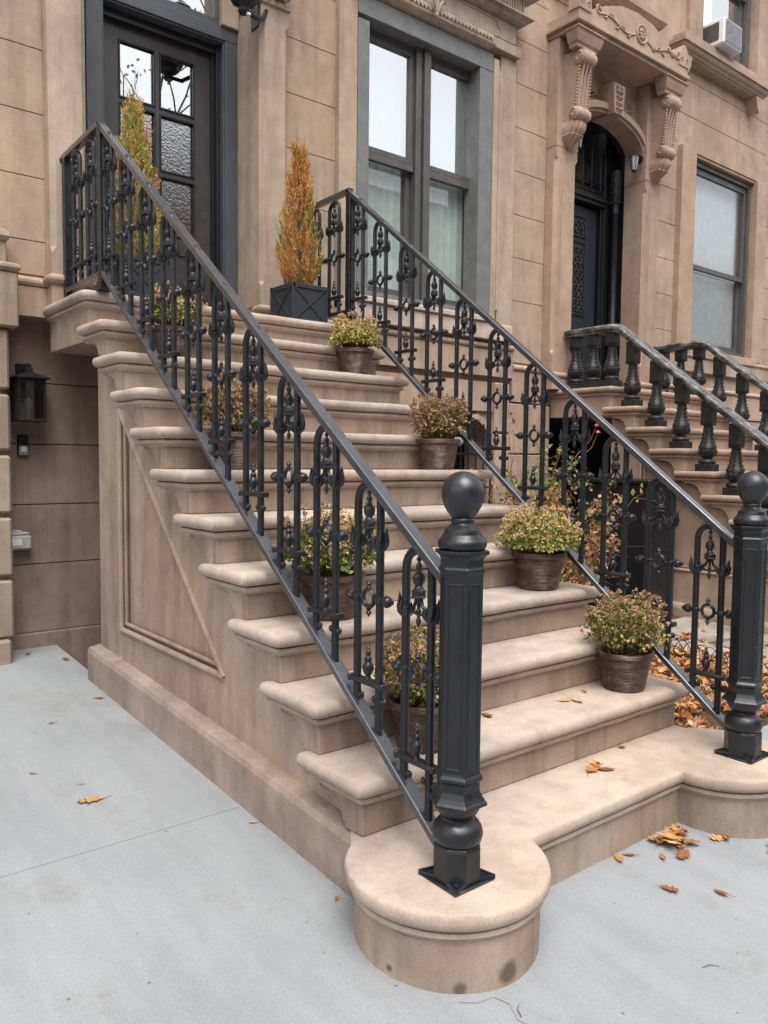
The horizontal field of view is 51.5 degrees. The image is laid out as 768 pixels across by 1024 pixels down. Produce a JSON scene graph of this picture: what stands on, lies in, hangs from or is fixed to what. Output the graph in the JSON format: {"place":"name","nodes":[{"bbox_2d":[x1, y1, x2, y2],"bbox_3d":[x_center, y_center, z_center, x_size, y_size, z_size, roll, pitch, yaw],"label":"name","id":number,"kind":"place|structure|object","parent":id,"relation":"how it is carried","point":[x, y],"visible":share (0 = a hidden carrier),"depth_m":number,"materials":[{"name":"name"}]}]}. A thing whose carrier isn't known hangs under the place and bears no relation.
{"place":"outdoors","nodes":[
{"label":"outdoors","id":0,"kind":"place"},
{"bbox_2d":[0,645,767,1023],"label":"pavement","id":1,"kind":"structure","parent":0,"point":[164,883],"depth_m":2.39,"materials":[{"name":"concrete"}]},
{"bbox_2d":[0,227,20,665],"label":"rusticated pier","id":2,"kind":"structure","parent":1,"relation":"on","point":[9,312],"depth_m":4.50,"materials":[{"name":"stone"}]},
{"bbox_2d":[76,795,110,802],"bbox_3d":[-1.096,1.084,3.001,0.120,0.010,0.076,0,4,-9],"label":"fallen leaf","id":3,"kind":"object","parent":1,"relation":"on","point":[88,799],"visible":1,"depth_m":3.01,"materials":[{"name":"orange plant"}]},
{"bbox_2d":[0,0,546,669],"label":"row house","id":4,"kind":"structure","parent":1,"relation":"on","point":[398,116],"depth_m":5.60,"materials":[{"name":"stone"}]},
{"bbox_2d":[12,530,31,549],"bbox_3d":[-2.200,0.267,4.765,0.165,0.321,0.084,-2,5,-39],"label":"outlet box","id":5,"kind":"object","parent":4,"relation":"attached to","point":[21,540],"visible":0.66,"depth_m":4.75,"materials":[{"name":"white plastic"}]},
{"bbox_2d":[17,435,28,455],"bbox_3d":[-2.164,-0.397,4.775,0.062,0.122,0.037,-2,5,-39],"label":"video doorbell","id":6,"kind":"object","parent":4,"relation":"attached to","point":[22,446],"visible":1,"depth_m":4.76,"materials":[{"name":"black paint"}]},
{"bbox_2d":[9,363,50,421],"bbox_3d":[-2.096,-0.707,4.695,0.204,0.345,0.204,-2,5,-39],"label":"wall lantern","id":7,"kind":"object","parent":4,"relation":"attached to","point":[25,377],"depth_m":4.69,"materials":[{"name":"black paint"}]},
{"bbox_2d":[103,18,210,305],"bbox_3d":[-1.532,-2.232,5.429,0.776,1.945,0.108,-2,5,-39],"label":"door","id":8,"kind":"structure","parent":4,"relation":"in","point":[173,82],"depth_m":5.45,"materials":[{"name":"black paint"}]},
{"bbox_2d":[231,0,267,31],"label":"wall lantern","id":9,"kind":"object","parent":4,"relation":"attached to","point":[243,6],"depth_m":5.16,"materials":[{"name":"black paint"}]},
{"bbox_2d":[434,424,463,468],"bbox_3d":[0.407,-0.377,7.148,0.900,1.150,0.040,-2,5,-39],"label":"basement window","id":10,"kind":"structure","parent":4,"relation":"in","point":[457,461],"depth_m":7.34,"materials":[{"name":"black glass"}]},
{"bbox_2d":[453,419,493,503],"bbox_3d":[0.658,-0.325,6.853,0.800,1.010,0.030,-2,5,-39],"label":"window guard","id":11,"kind":"object","parent":4,"relation":"attached to","point":[468,454],"visible":0.09,"depth_m":6.94,"materials":[{"name":"black paint"}]},
{"bbox_2d":[43,290,767,993],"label":"entrance stoop","id":12,"kind":"object","parent":1,"relation":"on","point":[207,658],"visible":0.65,"depth_m":3.17,"materials":[{"name":"stone"}]},
{"bbox_2d":[103,253,167,297],"bbox_3d":[-1.421,-1.313,4.556,0.274,0.245,0.274,-2,5,-39],"label":"square planter","id":13,"kind":"object","parent":12,"relation":"on","point":[156,274],"visible":0.08,"depth_m":4.44,"materials":[{"name":"paint"}]},
{"bbox_2d":[109,68,160,255],"bbox_3d":[-1.406,-1.942,4.513,0.333,1.098,0.338,-2,5,-39],"label":"columnar conifer","id":14,"kind":"object","parent":13,"relation":"on","point":[133,121],"visible":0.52,"depth_m":4.47,"materials":[{"name":"green plant"}]},
{"bbox_2d":[136,281,208,356],"bbox_3d":[-1.091,-0.991,4.119,0.363,0.408,0.354,-2,5,-39],"label":"potted chrysanthemum","id":15,"kind":"object","parent":12,"relation":"on","point":[180,319],"visible":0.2,"depth_m":4.05,"materials":[{"name":"terracotta"},{"name":"soil"},{"name":"yellow-green leaf"}]},
{"bbox_2d":[194,378,272,469],"bbox_3d":[-0.673,-0.397,3.566,0.359,0.412,0.364,-2,5,-39],"label":"potted chrysanthemum","id":16,"kind":"object","parent":12,"relation":"on","point":[236,431],"visible":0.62,"depth_m":3.49,"materials":[{"name":"terracotta"},{"name":"soil"},{"name":"yellow-green leaf"}]},
{"bbox_2d":[59,119,494,896],"bbox_3d":[-0.802,-0.524,3.397,0.166,2.904,3.420,-2,5,-39],"label":"stair railing","id":17,"kind":"object","parent":12,"relation":"on","point":[453,795],"visible":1,"depth_m":2.63,"materials":[{"name":"metal"}]},
{"bbox_2d":[270,281,327,322],"bbox_3d":[-0.558,-1.347,5.222,0.274,0.245,0.274,-2,5,-39],"label":"square planter","id":18,"kind":"object","parent":12,"relation":"on","point":[297,300],"visible":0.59,"depth_m":5.12,"materials":[{"name":"paint"}]},
{"bbox_2d":[275,133,325,284],"bbox_3d":[-0.543,-1.950,5.182,0.361,1.044,0.372,-2,5,-39],"label":"columnar conifer","id":19,"kind":"object","parent":18,"relation":"on","point":[296,203],"visible":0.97,"depth_m":5.13,"materials":[{"name":"orange plant"}]},
{"bbox_2d":[273,502,385,620],"bbox_3d":[-0.200,0.178,3.057,0.417,0.452,0.428,-2,5,-39],"label":"potted chrysanthemum","id":20,"kind":"object","parent":12,"relation":"on","point":[346,583],"visible":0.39,"depth_m":2.97,"materials":[{"name":"green plant"}]},
{"bbox_2d":[326,311,380,374],"bbox_3d":[-0.179,-1.022,4.838,0.356,0.395,0.346,-2,5,-39],"label":"potted chrysanthemum","id":21,"kind":"object","parent":12,"relation":"on","point":[354,355],"visible":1,"depth_m":4.76,"materials":[{"name":"green plant"}]},
{"bbox_2d":[371,623,438,753],"bbox_3d":[0.137,0.592,2.721,0.335,0.416,0.380,3,4,31],"label":"potted chrysanthemum","id":22,"kind":"object","parent":12,"relation":"on","point":[417,706],"visible":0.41,"depth_m":2.64,"materials":[{"name":"brown ceramic"}]},
{"bbox_2d":[407,392,470,469],"bbox_3d":[0.294,-0.443,4.327,0.360,0.426,0.360,-2,5,-39],"label":"potted chrysanthemum","id":23,"kind":"object","parent":12,"relation":"on","point":[438,448],"visible":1,"depth_m":4.26,"materials":[{"name":"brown plant"}]},
{"bbox_2d":[293,187,767,763],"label":"stair railing","id":24,"kind":"object","parent":12,"relation":"on","point":[743,697],"visible":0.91,"depth_m":3.68,"materials":[{"name":"metal"}]},
{"bbox_2d":[494,501,583,590],"bbox_3d":[0.733,0.156,3.782,0.416,0.420,0.436,0,4,-4],"label":"potted chrysanthemum","id":25,"kind":"object","parent":12,"relation":"on","point":[539,568],"visible":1,"depth_m":3.70,"materials":[{"name":"green plant"}]},
{"bbox_2d":[585,759,604,775],"bbox_3d":[0.781,0.960,2.999,0.124,0.025,0.077,-2,5,-39],"label":"fallen leaf","id":26,"kind":"object","parent":12,"relation":"on","point":[593,766],"visible":1,"depth_m":3.02,"materials":[{"name":"orange plant"}]},
{"bbox_2d":[599,767,614,770],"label":"fallen leaf","id":27,"kind":"object","parent":12,"relation":"on","point":[607,768],"visible":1,"depth_m":3.01,"materials":[{"name":"brown plant"}]},
{"bbox_2d":[579,588,670,692],"bbox_3d":[1.034,0.544,3.439,0.374,0.437,0.365,1,4,6],"label":"potted chrysanthemum","id":28,"kind":"object","parent":12,"relation":"on","point":[625,661],"visible":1,"depth_m":3.37,"materials":[{"name":"green plant"}]},
{"bbox_2d":[458,997,524,1023],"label":"pavement crack","id":29,"kind":"object","parent":1,"relation":"on","point":[496,998],"visible":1,"depth_m":2.05,"materials":[{"name":"concrete"}]},
{"bbox_2d":[614,852,622,861],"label":"fallen leaf","id":30,"kind":"object","parent":1,"relation":"on","point":[617,856],"visible":1,"depth_m":2.78,"materials":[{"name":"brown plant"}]},
{"bbox_2d":[549,386,767,634],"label":"entrance stoop","id":31,"kind":"object","parent":1,"relation":"on","point":[703,489],"visible":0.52,"depth_m":6.71,"materials":[{"name":"stone"}]},
{"bbox_2d":[564,324,767,515],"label":"stoop balustrade","id":32,"kind":"object","parent":31,"relation":"on","point":[712,405],"visible":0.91,"depth_m":6.73,"materials":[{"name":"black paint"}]},
{"bbox_2d":[653,340,767,450],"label":"stoop balustrade","id":33,"kind":"object","parent":31,"relation":"on","point":[722,359],"visible":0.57,"depth_m":7.86,"materials":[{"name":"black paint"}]},
{"bbox_2d":[656,835,665,845],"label":"fallen leaf","id":34,"kind":"object","parent":1,"relation":"on","point":[659,839],"visible":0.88,"depth_m":2.88,"materials":[{"name":"brown plant"}]},
{"bbox_2d":[659,853,666,861],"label":"fallen leaf","id":35,"kind":"object","parent":1,"relation":"on","point":[661,855],"visible":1,"depth_m":2.80,"materials":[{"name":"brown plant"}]},
{"bbox_2d":[655,884,678,890],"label":"fallen leaf","id":36,"kind":"object","parent":1,"relation":"on","point":[671,888],"visible":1,"depth_m":2.60,"materials":[{"name":"brown plant"}]},
{"bbox_2d":[661,832,680,843],"bbox_3d":[1.023,1.179,2.877,0.075,0.018,0.117,-1,4,-26],"label":"fallen leaf","id":37,"kind":"object","parent":1,"relation":"on","point":[673,841],"visible":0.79,"depth_m":2.86,"materials":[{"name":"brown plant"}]},
{"bbox_2d":[662,824,683,841],"bbox_3d":[1.056,1.171,2.910,0.078,0.031,0.124,2,4,21],"label":"fallen leaf","id":38,"kind":"object","parent":1,"relation":"on","point":[674,829],"visible":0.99,"depth_m":2.94,"materials":[{"name":"orange plant"}]},
{"bbox_2d":[656,832,692,841],"bbox_3d":[1.045,1.171,2.870,0.133,0.029,0.042,1,4,12],"label":"fallen leaf","id":39,"kind":"object","parent":1,"relation":"on","point":[671,836],"visible":1,"depth_m":2.88,"materials":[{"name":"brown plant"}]},
{"bbox_2d":[668,826,689,834],"bbox_3d":[1.080,1.181,2.949,0.106,0.021,0.067,0,4,-3],"label":"fallen leaf","id":40,"kind":"object","parent":1,"relation":"on","point":[684,832],"visible":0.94,"depth_m":2.95,"materials":[{"name":"brown plant"}]},
{"bbox_2d":[677,838,688,851],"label":"fallen leaf","id":41,"kind":"object","parent":1,"relation":"on","point":[683,845],"visible":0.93,"depth_m":2.87,"materials":[{"name":"brown plant"}]},
{"bbox_2d":[674,849,691,857],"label":"fallen leaf","id":42,"kind":"object","parent":1,"relation":"on","point":[684,853],"visible":1,"depth_m":2.82,"materials":[{"name":"brown plant"}]},
{"bbox_2d":[675,836,706,842],"bbox_3d":[1.106,1.192,2.884,0.121,0.010,0.076,3,5,36],"label":"fallen leaf","id":43,"kind":"object","parent":1,"relation":"on","point":[695,841],"visible":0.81,"depth_m":2.90,"materials":[{"name":"brown plant"}]},
{"bbox_2d":[709,834,729,840],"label":"fallen leaf","id":44,"kind":"object","parent":1,"relation":"on","point":[718,837],"visible":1,"depth_m":2.94,"materials":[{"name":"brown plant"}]},
{"bbox_2d":[714,889,735,896],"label":"fallen leaf","id":45,"kind":"object","parent":1,"relation":"on","point":[721,892],"visible":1,"depth_m":2.59,"materials":[{"name":"brown plant"}]},
{"bbox_2d":[587,609,767,729],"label":"garden soil","id":46,"kind":"structure","parent":0,"point":[713,723],"depth_m":4.28,"materials":[{"name":"brown soil"}]},
{"bbox_2d":[470,404,656,587],"bbox_3d":[1.222,-0.004,6.029,1.810,1.748,1.346,-2,5,-39],"label":"rose bush","id":47,"kind":"object","parent":46,"relation":"on","point":[570,571],"visible":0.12,"depth_m":5.91,"materials":[{"name":"green plant"}]},
{"bbox_2d":[574,478,680,618],"bbox_3d":[2.018,0.290,6.660,0.470,1.135,0.732,-2,5,-39],"label":"bin enclosure","id":48,"kind":"object","parent":46,"relation":"on","point":[635,538],"visible":0.4,"depth_m":6.40,"materials":[{"name":"black paint"}]},
{"bbox_2d":[506,0,767,579],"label":"row house","id":49,"kind":"structure","parent":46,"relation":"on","point":[666,242],"depth_m":8.33,"materials":[{"name":"brown stone"}]},
{"bbox_2d":[578,134,583,150],"bbox_3d":[1.815,-3.530,7.508,0.162,0.225,0.090,-2,5,-39],"label":"wall lantern","id":50,"kind":"object","parent":49,"relation":"attached to","point":[580,144],"depth_m":7.51,"materials":[{"name":"black paint"}]},
{"bbox_2d":[570,204,596,381],"bbox_3d":[1.907,-2.180,8.219,0.815,1.960,0.064,-2,5,-39],"label":"door","id":51,"kind":"structure","parent":49,"relation":"in","point":[585,219],"depth_m":8.31,"materials":[{"name":"black wood"}]},
{"bbox_2d":[629,150,642,172],"bbox_3d":[2.566,-3.562,8.110,0.162,0.225,0.090,-2,5,-39],"label":"wall lantern","id":52,"kind":"object","parent":49,"relation":"attached to","point":[636,159],"depth_m":8.07,"materials":[{"name":"black paint"}]},
{"bbox_2d":[703,0,711,25],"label":"window insulation panel","id":53,"kind":"object","parent":49,"relation":"attached to","point":[707,17],"visible":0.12,"depth_m":9.10,"materials":[{"name":"white plastic"}]},
{"bbox_2d":[690,161,750,357],"bbox_3d":[3.937,-2.951,9.520,1.396,2.130,0.130,-2,5,-39],"label":"window","id":54,"kind":"structure","parent":49,"relation":"in","point":[722,201],"depth_m":9.71,"materials":[{"name":"grey glass"}]},
{"bbox_2d":[703,17,741,56],"bbox_3d":[3.665,-5.284,9.021,0.395,0.275,0.620,-2,5,-39],"label":"air conditioner","id":55,"kind":"object","parent":49,"relation":"attached to","point":[723,35],"visible":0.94,"depth_m":8.77,"materials":[{"name":"white plastic"}]},
{"bbox_2d":[712,0,750,67],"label":"window","id":56,"kind":"structure","parent":49,"relation":"in","point":[738,12],"depth_m":9.58,"materials":[{"name":"glass"}]},
{"bbox_2d":[590,618,767,674],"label":"wire garden edging","id":57,"kind":"object","parent":46,"relation":"on","point":[699,651],"visible":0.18,"depth_m":5.25,"materials":[{"name":"paint"}]},
{"bbox_2d":[644,621,767,729],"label":"leaf litter","id":58,"kind":"object","parent":46,"relation":"on","point":[682,713],"visible":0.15,"depth_m":4.69,"materials":[{"name":"orange plant"}]},
{"bbox_2d":[648,616,767,688],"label":"flagstone path","id":59,"kind":"structure","parent":46,"relation":"on","point":[683,625],"depth_m":5.90,"materials":[{"name":"grey stone"}]},
{"bbox_2d":[681,668,767,704],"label":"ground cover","id":60,"kind":"object","parent":46,"relation":"on","point":[763,689],"visible":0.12,"depth_m":4.55,"materials":[{"name":"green plant"}]}
]}

